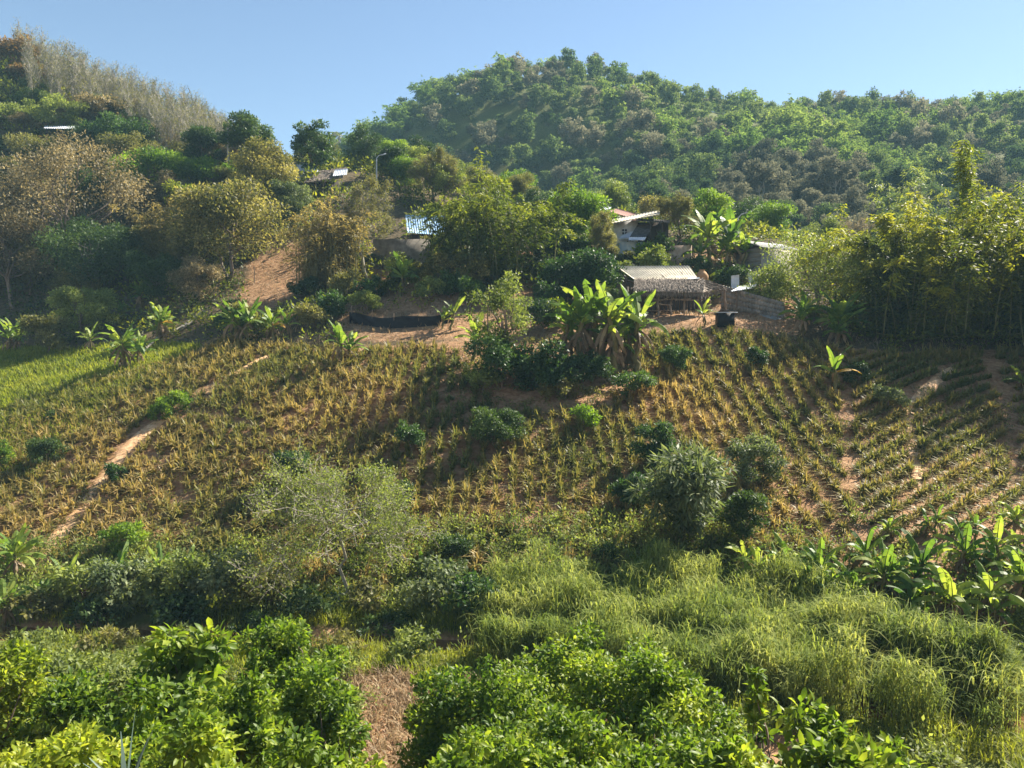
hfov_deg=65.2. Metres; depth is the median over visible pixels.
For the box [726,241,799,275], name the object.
grey shed
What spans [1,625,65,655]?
shrub
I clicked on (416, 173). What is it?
tree
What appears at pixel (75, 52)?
slender bare tree
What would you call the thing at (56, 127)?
hillside shelter
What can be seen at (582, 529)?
pineapple plant
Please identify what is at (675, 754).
leafy tree
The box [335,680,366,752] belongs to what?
leafy tree
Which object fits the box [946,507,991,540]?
banana plant
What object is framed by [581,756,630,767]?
leafy tree
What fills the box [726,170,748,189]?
forest tree
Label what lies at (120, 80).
slender bare tree
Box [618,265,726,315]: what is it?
open hut
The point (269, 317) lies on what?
banana plant
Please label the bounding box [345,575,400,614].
shrub
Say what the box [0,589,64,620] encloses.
shrub
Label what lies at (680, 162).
forest tree
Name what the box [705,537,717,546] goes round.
pineapple plant
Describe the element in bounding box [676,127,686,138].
forest bamboo
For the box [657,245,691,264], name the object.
retaining wall
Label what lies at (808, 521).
pineapple plant
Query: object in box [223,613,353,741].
leafy tree
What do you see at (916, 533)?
pineapple plant
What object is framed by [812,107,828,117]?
tree
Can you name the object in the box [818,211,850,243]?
forest tree
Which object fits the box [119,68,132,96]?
slender bare tree
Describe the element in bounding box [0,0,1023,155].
sky
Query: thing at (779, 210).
tree
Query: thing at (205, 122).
slender bare tree
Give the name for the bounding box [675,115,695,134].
forest bamboo
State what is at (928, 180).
forest tree
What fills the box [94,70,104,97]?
slender bare tree
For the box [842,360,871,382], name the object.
shrub
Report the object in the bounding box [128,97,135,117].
slender bare tree
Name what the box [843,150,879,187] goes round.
forest tree
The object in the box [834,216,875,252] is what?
bare branched tree
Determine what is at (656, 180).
forest tree
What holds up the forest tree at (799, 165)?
on the ground at (270, 275)
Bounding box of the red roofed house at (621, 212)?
[600,207,636,221]
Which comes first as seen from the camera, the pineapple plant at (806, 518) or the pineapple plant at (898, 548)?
the pineapple plant at (898, 548)
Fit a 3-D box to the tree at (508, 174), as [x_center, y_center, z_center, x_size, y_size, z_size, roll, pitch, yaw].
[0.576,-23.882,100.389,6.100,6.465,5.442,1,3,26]
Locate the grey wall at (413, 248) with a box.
[373,239,429,268]
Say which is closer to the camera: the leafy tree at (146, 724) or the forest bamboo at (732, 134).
the leafy tree at (146, 724)
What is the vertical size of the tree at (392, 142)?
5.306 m
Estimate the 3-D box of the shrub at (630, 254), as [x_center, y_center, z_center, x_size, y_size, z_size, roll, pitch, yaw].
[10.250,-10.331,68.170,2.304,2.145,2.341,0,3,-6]
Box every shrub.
[0,438,15,464]
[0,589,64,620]
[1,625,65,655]
[25,436,71,462]
[30,553,116,603]
[43,409,58,420]
[61,595,134,631]
[72,622,139,653]
[82,550,178,612]
[95,520,151,556]
[103,461,128,481]
[132,546,213,612]
[134,620,196,652]
[145,402,173,420]
[146,586,211,627]
[154,389,193,415]
[181,544,261,606]
[213,313,228,329]
[226,297,240,310]
[228,299,259,334]
[228,607,283,637]
[229,563,296,608]
[248,314,270,336]
[270,449,312,476]
[275,583,343,621]
[286,275,319,297]
[294,300,330,327]
[314,288,348,317]
[316,627,367,655]
[326,264,360,298]
[341,243,369,270]
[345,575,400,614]
[347,289,384,313]
[350,274,385,296]
[356,606,412,639]
[365,253,383,265]
[371,274,381,288]
[377,278,397,294]
[379,477,414,504]
[383,251,413,270]
[383,620,441,662]
[384,258,419,289]
[392,552,477,614]
[394,419,425,453]
[410,275,447,301]
[412,261,424,279]
[418,251,458,279]
[419,235,436,255]
[433,530,473,558]
[435,269,462,297]
[438,569,500,619]
[452,247,493,282]
[457,275,486,304]
[462,333,533,389]
[463,366,506,392]
[467,405,528,446]
[491,277,517,286]
[491,278,516,295]
[508,258,535,277]
[508,337,578,391]
[525,296,560,331]
[527,255,555,279]
[531,247,550,261]
[532,280,562,301]
[535,375,594,400]
[537,296,573,322]
[553,241,574,260]
[559,286,573,304]
[559,349,616,387]
[569,403,602,428]
[592,541,619,560]
[604,284,624,305]
[607,471,651,506]
[609,369,658,396]
[613,260,635,284]
[614,249,632,265]
[621,251,642,265]
[623,440,738,541]
[627,420,677,469]
[632,240,654,256]
[636,242,677,265]
[650,230,674,255]
[651,252,670,264]
[657,343,693,370]
[678,254,711,272]
[706,266,721,279]
[712,241,740,259]
[712,264,750,286]
[712,489,772,539]
[724,432,788,483]
[744,346,770,367]
[805,301,822,326]
[822,287,851,303]
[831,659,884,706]
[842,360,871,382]
[847,303,865,321]
[870,383,911,406]
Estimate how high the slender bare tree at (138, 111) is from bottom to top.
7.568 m
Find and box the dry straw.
[0,248,1023,767]
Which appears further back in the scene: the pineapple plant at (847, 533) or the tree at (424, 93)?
the tree at (424, 93)
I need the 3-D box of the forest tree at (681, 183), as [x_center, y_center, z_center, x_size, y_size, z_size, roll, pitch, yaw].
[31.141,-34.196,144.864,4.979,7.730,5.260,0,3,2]
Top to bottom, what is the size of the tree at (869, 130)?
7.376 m
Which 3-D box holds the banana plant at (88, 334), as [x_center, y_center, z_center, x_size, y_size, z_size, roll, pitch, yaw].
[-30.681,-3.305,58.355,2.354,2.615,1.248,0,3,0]
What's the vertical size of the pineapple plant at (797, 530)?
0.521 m
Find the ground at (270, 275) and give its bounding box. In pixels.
[0,69,1023,767]
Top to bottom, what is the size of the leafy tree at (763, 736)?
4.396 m
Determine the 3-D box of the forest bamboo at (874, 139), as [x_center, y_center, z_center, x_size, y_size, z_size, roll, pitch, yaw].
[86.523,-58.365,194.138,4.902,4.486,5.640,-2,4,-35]
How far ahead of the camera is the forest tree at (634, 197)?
123.79 m
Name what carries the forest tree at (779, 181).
on the ground at (270, 275)
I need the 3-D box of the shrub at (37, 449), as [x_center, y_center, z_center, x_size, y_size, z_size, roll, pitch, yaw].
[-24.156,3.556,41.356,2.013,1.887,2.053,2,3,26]
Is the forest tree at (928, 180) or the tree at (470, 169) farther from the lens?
the forest tree at (928, 180)
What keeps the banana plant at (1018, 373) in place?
on the ground at (270, 275)
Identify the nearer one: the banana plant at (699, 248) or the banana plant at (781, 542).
the banana plant at (781, 542)
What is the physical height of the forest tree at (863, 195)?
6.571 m
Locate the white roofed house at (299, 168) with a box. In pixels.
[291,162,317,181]
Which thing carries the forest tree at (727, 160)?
on the ground at (270, 275)
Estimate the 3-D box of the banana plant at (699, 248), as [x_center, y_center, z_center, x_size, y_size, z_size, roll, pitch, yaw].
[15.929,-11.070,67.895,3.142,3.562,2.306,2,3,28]
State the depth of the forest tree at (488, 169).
104.06 m
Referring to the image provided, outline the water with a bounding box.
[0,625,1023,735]
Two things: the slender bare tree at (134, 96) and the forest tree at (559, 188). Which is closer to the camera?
the slender bare tree at (134, 96)
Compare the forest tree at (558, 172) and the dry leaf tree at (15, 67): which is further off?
the forest tree at (558, 172)
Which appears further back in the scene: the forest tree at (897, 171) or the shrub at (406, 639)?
the forest tree at (897, 171)
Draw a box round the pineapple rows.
[0,323,1023,593]
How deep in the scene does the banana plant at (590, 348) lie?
48.58 m
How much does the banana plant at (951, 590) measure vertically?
2.636 m
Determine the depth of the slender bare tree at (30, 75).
102.53 m
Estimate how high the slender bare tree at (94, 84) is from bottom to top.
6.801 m
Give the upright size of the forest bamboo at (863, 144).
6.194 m
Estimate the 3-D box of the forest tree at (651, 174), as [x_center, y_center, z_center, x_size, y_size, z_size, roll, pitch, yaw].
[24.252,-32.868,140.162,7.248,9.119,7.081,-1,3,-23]
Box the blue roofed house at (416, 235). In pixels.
[405,215,446,238]
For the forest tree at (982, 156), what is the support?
on the ground at (270, 275)
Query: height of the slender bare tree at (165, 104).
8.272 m
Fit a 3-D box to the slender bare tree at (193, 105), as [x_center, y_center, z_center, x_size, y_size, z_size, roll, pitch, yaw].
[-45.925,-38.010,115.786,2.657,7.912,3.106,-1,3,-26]
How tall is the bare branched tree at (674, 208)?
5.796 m
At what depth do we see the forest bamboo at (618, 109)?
203.77 m
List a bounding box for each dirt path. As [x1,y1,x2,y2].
[30,411,178,583]
[186,355,266,406]
[900,367,958,479]
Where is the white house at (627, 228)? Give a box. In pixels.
[609,210,669,263]
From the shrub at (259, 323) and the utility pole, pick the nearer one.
the shrub at (259, 323)
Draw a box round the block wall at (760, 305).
[720,285,784,318]
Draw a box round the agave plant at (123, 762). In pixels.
[83,716,152,767]
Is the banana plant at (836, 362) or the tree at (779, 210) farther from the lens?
the tree at (779, 210)
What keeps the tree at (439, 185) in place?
on the ground at (270, 275)
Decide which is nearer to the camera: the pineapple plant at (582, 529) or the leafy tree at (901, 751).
the leafy tree at (901, 751)
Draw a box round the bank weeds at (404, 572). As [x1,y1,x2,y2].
[0,478,1023,767]
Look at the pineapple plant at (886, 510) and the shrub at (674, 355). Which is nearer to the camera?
the pineapple plant at (886, 510)
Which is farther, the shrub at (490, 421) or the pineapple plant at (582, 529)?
the shrub at (490, 421)
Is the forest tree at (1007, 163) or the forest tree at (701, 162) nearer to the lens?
the forest tree at (701, 162)
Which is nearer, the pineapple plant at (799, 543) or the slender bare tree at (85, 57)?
the pineapple plant at (799, 543)
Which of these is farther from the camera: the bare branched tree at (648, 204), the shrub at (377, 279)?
the bare branched tree at (648, 204)
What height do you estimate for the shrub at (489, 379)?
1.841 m
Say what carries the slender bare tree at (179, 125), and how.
on the ground at (270, 275)
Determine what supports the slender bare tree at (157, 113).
on the ground at (270, 275)
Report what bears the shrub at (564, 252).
on the ground at (270, 275)
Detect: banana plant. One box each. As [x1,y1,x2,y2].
[0,317,29,349]
[0,521,46,582]
[0,577,28,626]
[19,551,85,599]
[76,321,105,352]
[101,322,144,368]
[105,540,136,593]
[122,330,158,363]
[129,273,149,307]
[137,542,207,593]
[143,301,185,341]
[209,296,261,340]
[251,306,286,341]
[279,307,299,336]
[323,320,367,361]
[387,251,419,296]
[407,545,430,572]
[432,296,473,329]
[454,311,500,363]
[542,286,604,371]
[547,296,598,364]
[553,279,643,357]
[559,299,601,352]
[584,279,645,376]
[609,285,669,372]
[620,302,657,363]
[681,207,737,268]
[681,231,716,256]
[694,297,717,326]
[703,206,757,267]
[724,231,762,269]
[725,540,775,580]
[760,531,810,564]
[778,290,824,334]
[778,554,829,598]
[792,537,846,589]
[807,560,854,596]
[812,345,861,393]
[813,290,871,345]
[822,558,880,599]
[843,526,894,590]
[851,537,923,600]
[872,514,906,542]
[884,570,939,622]
[894,526,952,599]
[899,564,989,633]
[911,504,957,538]
[932,516,999,583]
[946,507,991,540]
[958,560,1023,634]
[962,516,1023,583]
[985,549,1023,614]
[994,501,1023,533]
[1000,365,1023,391]
[1000,523,1023,550]
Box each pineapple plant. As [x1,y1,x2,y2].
[334,551,346,559]
[464,547,476,556]
[473,542,483,551]
[573,523,589,535]
[633,532,650,546]
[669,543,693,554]
[701,526,716,538]
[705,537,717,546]
[708,542,718,556]
[726,549,739,556]
[750,529,767,538]
[769,514,784,527]
[774,534,798,547]
[782,514,796,526]
[784,519,797,529]
[787,524,801,535]
[787,534,801,543]
[791,538,813,551]
[793,512,815,524]
[801,515,814,525]
[803,523,827,531]
[805,516,828,527]
[805,533,819,540]
[811,527,824,534]
[818,530,837,539]
[820,509,838,521]
[832,530,844,536]
[832,543,843,554]
[836,517,850,527]
[836,520,854,531]
[842,529,854,536]
[844,532,855,542]
[845,511,863,521]
[863,516,877,524]
[869,506,885,520]
[870,511,884,521]
[878,506,896,516]
[884,540,903,551]
[892,536,908,548]
[897,511,911,524]
[907,527,929,536]
[907,529,922,537]
[908,506,926,515]
[910,505,930,512]
[910,510,922,517]
[947,502,966,512]
[950,501,962,511]
[968,506,991,517]
[970,506,987,517]
[976,503,995,513]
[977,503,999,512]
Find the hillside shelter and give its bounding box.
[44,126,80,157]
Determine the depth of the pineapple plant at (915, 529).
31.51 m
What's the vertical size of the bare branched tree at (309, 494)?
6.725 m
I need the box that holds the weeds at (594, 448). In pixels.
[4,326,1023,590]
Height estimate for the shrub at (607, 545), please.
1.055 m
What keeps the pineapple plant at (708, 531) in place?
on the ground at (270, 275)
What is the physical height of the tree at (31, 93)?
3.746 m
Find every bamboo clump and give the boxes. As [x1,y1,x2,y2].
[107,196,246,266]
[265,189,378,291]
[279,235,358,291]
[399,173,585,283]
[439,145,515,279]
[791,179,1023,344]
[796,201,957,328]
[818,232,1004,343]
[862,156,947,253]
[914,182,1023,305]
[944,306,1023,338]
[947,139,984,332]
[954,190,1023,340]
[965,201,1023,349]
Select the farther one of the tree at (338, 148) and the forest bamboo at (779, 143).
the forest bamboo at (779, 143)
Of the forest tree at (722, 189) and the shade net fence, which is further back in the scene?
the forest tree at (722, 189)
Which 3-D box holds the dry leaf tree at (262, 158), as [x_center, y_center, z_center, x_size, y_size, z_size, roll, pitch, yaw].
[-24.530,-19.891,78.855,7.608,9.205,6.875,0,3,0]
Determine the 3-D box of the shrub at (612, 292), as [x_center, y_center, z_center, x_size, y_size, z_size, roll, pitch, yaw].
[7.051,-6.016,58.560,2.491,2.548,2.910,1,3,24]
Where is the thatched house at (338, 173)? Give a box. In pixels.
[305,167,347,192]
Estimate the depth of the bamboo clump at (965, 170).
57.12 m
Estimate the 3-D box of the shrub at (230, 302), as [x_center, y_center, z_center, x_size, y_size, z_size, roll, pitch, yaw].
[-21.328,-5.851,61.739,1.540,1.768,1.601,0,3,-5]
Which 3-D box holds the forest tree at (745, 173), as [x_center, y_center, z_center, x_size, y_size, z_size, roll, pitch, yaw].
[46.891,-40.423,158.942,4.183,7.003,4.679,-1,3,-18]
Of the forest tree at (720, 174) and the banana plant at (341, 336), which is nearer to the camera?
the banana plant at (341, 336)
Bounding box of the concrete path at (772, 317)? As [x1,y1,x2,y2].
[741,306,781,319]
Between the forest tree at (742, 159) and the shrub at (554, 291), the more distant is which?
the forest tree at (742, 159)
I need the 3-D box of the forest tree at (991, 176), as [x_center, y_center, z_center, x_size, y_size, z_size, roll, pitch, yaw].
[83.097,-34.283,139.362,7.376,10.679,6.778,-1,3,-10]
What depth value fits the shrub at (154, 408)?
44.21 m
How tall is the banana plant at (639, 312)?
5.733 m
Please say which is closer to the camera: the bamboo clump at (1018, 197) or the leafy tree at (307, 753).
the leafy tree at (307, 753)
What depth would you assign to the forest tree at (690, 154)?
173.71 m
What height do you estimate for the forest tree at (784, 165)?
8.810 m
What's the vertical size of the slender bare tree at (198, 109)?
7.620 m
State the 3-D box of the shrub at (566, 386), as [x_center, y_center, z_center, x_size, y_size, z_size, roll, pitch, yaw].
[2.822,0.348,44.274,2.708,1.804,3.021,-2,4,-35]
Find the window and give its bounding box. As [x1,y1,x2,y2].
[621,228,627,234]
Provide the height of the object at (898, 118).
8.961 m
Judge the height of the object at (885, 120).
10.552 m
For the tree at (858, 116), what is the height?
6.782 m
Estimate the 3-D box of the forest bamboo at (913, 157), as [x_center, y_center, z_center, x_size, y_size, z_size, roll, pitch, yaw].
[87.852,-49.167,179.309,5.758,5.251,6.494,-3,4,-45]
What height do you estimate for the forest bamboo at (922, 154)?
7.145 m
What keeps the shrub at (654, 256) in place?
on the ground at (270, 275)
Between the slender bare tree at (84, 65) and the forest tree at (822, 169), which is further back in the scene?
the forest tree at (822, 169)
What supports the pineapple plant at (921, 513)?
on the ground at (270, 275)
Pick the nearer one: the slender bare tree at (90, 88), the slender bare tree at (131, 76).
the slender bare tree at (90, 88)
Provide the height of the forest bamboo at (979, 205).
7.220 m
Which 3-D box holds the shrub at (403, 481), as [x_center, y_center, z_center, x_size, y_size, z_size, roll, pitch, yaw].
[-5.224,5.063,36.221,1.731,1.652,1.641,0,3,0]
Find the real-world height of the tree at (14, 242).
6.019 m
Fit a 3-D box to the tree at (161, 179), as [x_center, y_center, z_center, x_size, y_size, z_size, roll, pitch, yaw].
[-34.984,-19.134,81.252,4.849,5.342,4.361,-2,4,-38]
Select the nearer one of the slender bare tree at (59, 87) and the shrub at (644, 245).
the shrub at (644, 245)
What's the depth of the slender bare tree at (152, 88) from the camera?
114.42 m
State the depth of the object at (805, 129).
190.26 m
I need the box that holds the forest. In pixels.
[331,47,1023,190]
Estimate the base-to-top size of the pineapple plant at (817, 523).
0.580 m
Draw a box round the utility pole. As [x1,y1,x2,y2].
[223,128,234,165]
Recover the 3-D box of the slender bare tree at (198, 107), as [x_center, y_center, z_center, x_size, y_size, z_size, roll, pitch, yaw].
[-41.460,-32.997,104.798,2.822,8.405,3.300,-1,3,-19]
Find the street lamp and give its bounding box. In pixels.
[376,153,385,184]
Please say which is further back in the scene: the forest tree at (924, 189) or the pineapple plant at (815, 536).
the forest tree at (924, 189)
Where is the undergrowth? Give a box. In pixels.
[0,54,1014,350]
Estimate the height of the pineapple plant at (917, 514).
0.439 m
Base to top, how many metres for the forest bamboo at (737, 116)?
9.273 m
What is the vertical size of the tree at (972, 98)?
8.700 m
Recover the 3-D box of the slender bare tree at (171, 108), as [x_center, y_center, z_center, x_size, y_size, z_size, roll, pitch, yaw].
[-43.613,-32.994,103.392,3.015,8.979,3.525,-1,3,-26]
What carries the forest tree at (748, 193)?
on the ground at (270, 275)
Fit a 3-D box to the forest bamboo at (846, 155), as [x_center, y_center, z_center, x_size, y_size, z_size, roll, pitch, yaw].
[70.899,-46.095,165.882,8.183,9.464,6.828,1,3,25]
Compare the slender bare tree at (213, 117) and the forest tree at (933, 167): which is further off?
the forest tree at (933, 167)
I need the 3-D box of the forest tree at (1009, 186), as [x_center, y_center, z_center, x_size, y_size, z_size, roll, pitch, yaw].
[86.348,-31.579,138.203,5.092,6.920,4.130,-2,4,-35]
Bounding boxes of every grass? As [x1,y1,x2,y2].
[0,338,1023,767]
[459,530,1023,740]
[692,613,777,670]
[753,621,862,672]
[761,588,887,639]
[837,594,964,659]
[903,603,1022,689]
[925,633,1023,724]
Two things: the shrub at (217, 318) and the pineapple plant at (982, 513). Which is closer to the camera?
the pineapple plant at (982, 513)
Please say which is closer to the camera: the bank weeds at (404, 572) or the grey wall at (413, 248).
the bank weeds at (404, 572)
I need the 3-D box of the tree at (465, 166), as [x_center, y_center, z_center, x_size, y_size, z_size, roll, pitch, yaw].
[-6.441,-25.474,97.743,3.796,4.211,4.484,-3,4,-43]
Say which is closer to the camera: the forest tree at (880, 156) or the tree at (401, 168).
the tree at (401, 168)
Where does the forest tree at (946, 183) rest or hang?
on the ground at (270, 275)
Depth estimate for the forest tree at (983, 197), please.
131.12 m
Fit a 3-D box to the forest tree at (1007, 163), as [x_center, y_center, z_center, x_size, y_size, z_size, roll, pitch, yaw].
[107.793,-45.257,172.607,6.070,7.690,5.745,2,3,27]
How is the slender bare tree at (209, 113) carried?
on the ground at (270, 275)
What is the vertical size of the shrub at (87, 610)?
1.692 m
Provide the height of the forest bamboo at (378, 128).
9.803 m
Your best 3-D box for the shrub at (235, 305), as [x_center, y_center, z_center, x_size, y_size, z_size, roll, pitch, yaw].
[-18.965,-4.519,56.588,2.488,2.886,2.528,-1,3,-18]
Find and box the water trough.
[714,312,737,326]
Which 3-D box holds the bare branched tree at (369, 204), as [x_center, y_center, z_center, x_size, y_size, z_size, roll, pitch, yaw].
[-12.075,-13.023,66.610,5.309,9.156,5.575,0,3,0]
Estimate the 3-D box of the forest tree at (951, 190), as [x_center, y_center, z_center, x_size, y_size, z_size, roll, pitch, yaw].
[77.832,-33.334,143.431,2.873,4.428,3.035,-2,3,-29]
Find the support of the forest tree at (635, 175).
on the ground at (270, 275)
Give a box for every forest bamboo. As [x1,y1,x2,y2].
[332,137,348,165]
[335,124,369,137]
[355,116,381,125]
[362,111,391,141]
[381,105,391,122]
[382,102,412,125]
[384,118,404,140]
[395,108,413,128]
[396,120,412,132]
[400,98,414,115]
[406,75,435,103]
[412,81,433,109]
[428,76,445,98]
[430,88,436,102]
[451,66,482,90]
[492,51,515,85]
[536,57,553,73]
[538,108,561,125]
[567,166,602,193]
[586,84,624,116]
[593,76,614,93]
[609,62,627,86]
[611,101,627,119]
[618,84,629,94]
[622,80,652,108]
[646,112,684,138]
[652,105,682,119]
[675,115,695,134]
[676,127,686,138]
[689,127,722,155]
[703,125,735,155]
[709,102,715,112]
[719,135,737,159]
[724,106,752,132]
[726,130,746,152]
[727,121,764,156]
[728,87,759,108]
[732,115,763,134]
[738,128,763,143]
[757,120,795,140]
[757,123,772,137]
[758,118,775,131]
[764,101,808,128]
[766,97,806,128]
[770,135,798,175]
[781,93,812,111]
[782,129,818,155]
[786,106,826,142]
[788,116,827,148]
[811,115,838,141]
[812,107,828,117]
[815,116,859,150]
[824,131,857,155]
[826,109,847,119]
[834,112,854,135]
[836,140,874,161]
[840,144,866,157]
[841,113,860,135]
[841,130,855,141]
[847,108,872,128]
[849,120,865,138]
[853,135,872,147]
[855,140,880,152]
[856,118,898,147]
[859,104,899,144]
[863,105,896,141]
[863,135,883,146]
[878,143,909,166]
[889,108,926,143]
[893,156,927,168]
[896,153,914,166]
[912,149,939,161]
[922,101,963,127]
[958,196,1001,219]
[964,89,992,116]
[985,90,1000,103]
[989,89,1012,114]
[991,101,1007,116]
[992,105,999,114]
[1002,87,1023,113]
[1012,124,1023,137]
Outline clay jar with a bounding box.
[696,269,708,279]
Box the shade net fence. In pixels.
[349,305,451,327]
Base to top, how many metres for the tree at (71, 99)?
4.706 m
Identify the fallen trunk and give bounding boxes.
[145,310,205,350]
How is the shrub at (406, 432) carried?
on the ground at (270, 275)
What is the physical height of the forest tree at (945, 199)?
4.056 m
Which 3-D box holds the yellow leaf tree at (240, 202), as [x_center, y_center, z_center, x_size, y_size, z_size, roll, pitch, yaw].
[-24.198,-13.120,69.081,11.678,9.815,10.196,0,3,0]
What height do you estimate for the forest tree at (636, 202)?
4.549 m
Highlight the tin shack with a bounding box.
[731,272,765,310]
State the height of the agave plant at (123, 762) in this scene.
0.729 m
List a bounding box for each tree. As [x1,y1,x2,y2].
[0,33,49,65]
[0,101,42,129]
[0,128,157,256]
[0,155,21,184]
[0,166,61,224]
[0,203,65,308]
[0,230,36,269]
[0,237,57,294]
[0,637,74,756]
[0,637,141,739]
[0,661,175,756]
[0,719,129,767]
[2,60,55,83]
[2,132,69,170]
[6,110,40,135]
[8,87,45,107]
[11,17,23,60]
[13,312,85,351]
[17,39,26,63]
[17,75,48,92]
[18,59,39,104]
[20,23,41,58]
[20,56,35,78]
[21,36,40,68]
[21,44,38,77]
[21,90,89,129]
[30,58,45,88]
[31,215,144,301]
[34,27,51,64]
[34,32,57,71]
[35,48,49,82]
[37,41,54,70]
[40,52,62,93]
[41,47,60,87]
[44,285,119,335]
[45,262,111,296]
[48,40,57,68]
[48,46,64,72]
[48,216,105,264]
[49,76,68,115]
[50,65,67,95]
[51,63,65,88]
[53,214,101,245]
[54,52,66,81]
[55,95,92,121]
[56,36,76,78]
[58,43,69,75]
[59,38,81,95]
[59,673,187,767]
[60,46,79,92]
[60,52,82,96]
[60,164,112,212]
[63,55,87,99]
[63,62,72,99]
[64,125,105,161]
[72,45,88,83]
[73,81,87,96]
[74,91,129,128]
[75,52,93,90]
[77,49,100,87]
[78,110,160,155]
[79,68,96,94]
[79,74,101,120]
[80,57,104,90]
[83,641,242,707]
[85,69,103,95]
[88,57,98,73]
[88,93,132,122]
[92,221,145,280]
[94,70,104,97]
[94,130,162,163]
[95,82,107,95]
[98,59,113,92]
[101,62,122,94]
[101,74,110,94]
[102,195,154,225]
[105,67,120,95]
[105,144,203,186]
[106,150,133,186]
[107,181,153,227]
[110,80,128,109]
[114,67,133,97]
[114,71,128,96]
[115,146,163,190]
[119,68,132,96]
[120,90,136,120]
[121,80,136,111]
[122,61,138,95]
[122,249,189,304]
[126,109,166,126]
[126,215,185,260]
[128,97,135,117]
[129,80,140,100]
[129,96,167,116]
[133,69,150,100]
[134,92,149,123]
[135,86,155,111]
[135,617,245,766]
[138,83,154,108]
[138,97,159,126]
[143,122,180,150]
[143,700,281,767]
[144,78,162,102]
[144,168,190,215]
[146,76,159,95]
[146,93,162,121]
[147,105,168,146]
[149,82,166,108]
[149,102,167,138]
[150,104,168,146]
[154,109,179,150]
[156,175,295,285]
[158,140,190,152]
[159,81,176,101]
[161,85,176,124]
[161,179,196,223]
[165,93,184,140]
[166,105,196,137]
[166,253,225,304]
[172,102,192,141]
[176,84,191,111]
[179,124,224,161]
[180,87,195,122]
[180,113,192,145]
[180,155,236,188]
[183,665,315,767]
[186,103,204,125]
[187,93,200,122]
[188,89,203,111]
[189,98,209,124]
[189,99,208,124]
[191,114,214,128]
[194,186,260,241]
[196,140,235,164]
[198,112,216,130]
[204,105,216,122]
[207,110,224,125]
[209,111,231,131]
[211,165,240,185]
[216,109,277,155]
[222,435,450,604]
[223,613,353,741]
[225,136,299,224]
[229,163,282,200]
[238,142,284,170]
[264,178,314,237]
[265,656,371,767]
[269,720,370,767]
[287,118,335,169]
[295,140,341,169]
[305,143,338,162]
[330,149,346,166]
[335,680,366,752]
[338,170,396,277]
[341,123,384,164]
[348,751,387,767]
[372,144,410,182]
[375,137,408,158]
[386,153,423,189]
[392,653,567,767]
[400,665,459,745]
[405,134,436,158]
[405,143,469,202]
[405,145,436,181]
[419,725,492,767]
[422,159,466,204]
[429,226,462,259]
[438,702,616,767]
[457,159,474,179]
[459,270,535,347]
[464,166,496,193]
[468,164,497,195]
[496,618,702,763]
[498,168,538,206]
[501,171,539,206]
[515,187,550,212]
[531,230,592,259]
[531,256,586,291]
[538,188,553,199]
[543,183,620,245]
[550,161,572,188]
[553,181,567,195]
[561,246,626,298]
[570,174,583,190]
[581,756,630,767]
[583,188,602,195]
[587,208,619,256]
[588,701,716,767]
[593,164,631,190]
[595,179,626,192]
[597,178,635,215]
[603,644,747,749]
[621,149,642,169]
[625,182,642,201]
[627,163,641,179]
[627,169,645,187]
[627,191,637,205]
[628,154,648,173]
[631,193,642,209]
[634,169,670,193]
[635,193,665,218]
[637,130,667,164]
[637,181,668,216]
[641,157,674,178]
[641,178,670,216]
[645,180,674,217]
[652,191,700,245]
[655,136,685,162]
[657,158,670,167]
[660,161,682,177]
[660,169,674,187]
[665,189,691,226]
[666,189,687,199]
[669,156,688,176]
[671,173,698,191]
[673,153,688,174]
[680,204,704,230]
[682,152,722,187]
[682,187,735,237]
[683,725,770,767]
[686,150,695,172]
[688,185,699,201]
[692,164,717,183]
[693,130,727,162]
[696,178,714,190]
[714,164,730,182]
[714,171,737,188]
[714,181,743,193]
[716,185,743,205]
[718,152,736,173]
[719,196,764,232]
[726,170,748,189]
[729,150,753,174]
[731,182,751,209]
[736,188,762,204]
[737,265,802,302]
[740,157,778,202]
[741,163,756,177]
[742,662,779,767]
[745,227,894,313]
[747,137,778,191]
[749,199,796,239]
[755,159,792,195]
[761,192,786,214]
[762,191,791,203]
[769,157,800,187]
[769,686,903,767]
[773,199,806,232]
[774,146,810,190]
[780,191,793,201]
[784,174,804,197]
[785,177,810,201]
[786,226,818,242]
[787,161,809,179]
[789,199,816,226]
[790,173,820,198]
[797,137,838,168]
[799,187,826,219]
[802,160,823,187]
[809,214,846,242]
[810,202,849,231]
[812,194,839,215]
[813,154,854,198]
[813,155,840,194]
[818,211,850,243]
[833,186,867,220]
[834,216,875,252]
[837,163,862,192]
[837,183,869,212]
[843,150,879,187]
[843,210,873,235]
[845,177,869,210]
[856,168,888,201]
[862,144,897,171]
[862,201,882,229]
[864,730,936,767]
[867,162,888,193]
[867,168,900,194]
[867,211,904,235]
[876,189,893,207]
[878,192,907,214]
[884,162,929,194]
[889,204,911,224]
[902,186,930,213]
[903,178,934,209]
[910,745,962,767]
[912,160,923,167]
[914,168,941,188]
[914,204,947,231]
[919,145,957,182]
[921,182,950,212]
[934,166,969,195]
[935,192,952,208]
[937,154,976,183]
[938,177,951,188]
[938,198,961,216]
[938,207,959,228]
[942,187,956,199]
[955,185,971,201]
[960,147,997,175]
[968,156,1008,200]
[971,190,1001,212]
[981,150,993,164]
[993,186,1021,214]
[994,172,1023,191]
[997,181,1022,196]
[998,143,1023,165]
[1001,158,1020,168]
[1005,157,1023,181]
[1014,174,1023,194]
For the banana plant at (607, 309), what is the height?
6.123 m
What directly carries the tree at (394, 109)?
on the ground at (270, 275)
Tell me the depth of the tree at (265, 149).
89.61 m

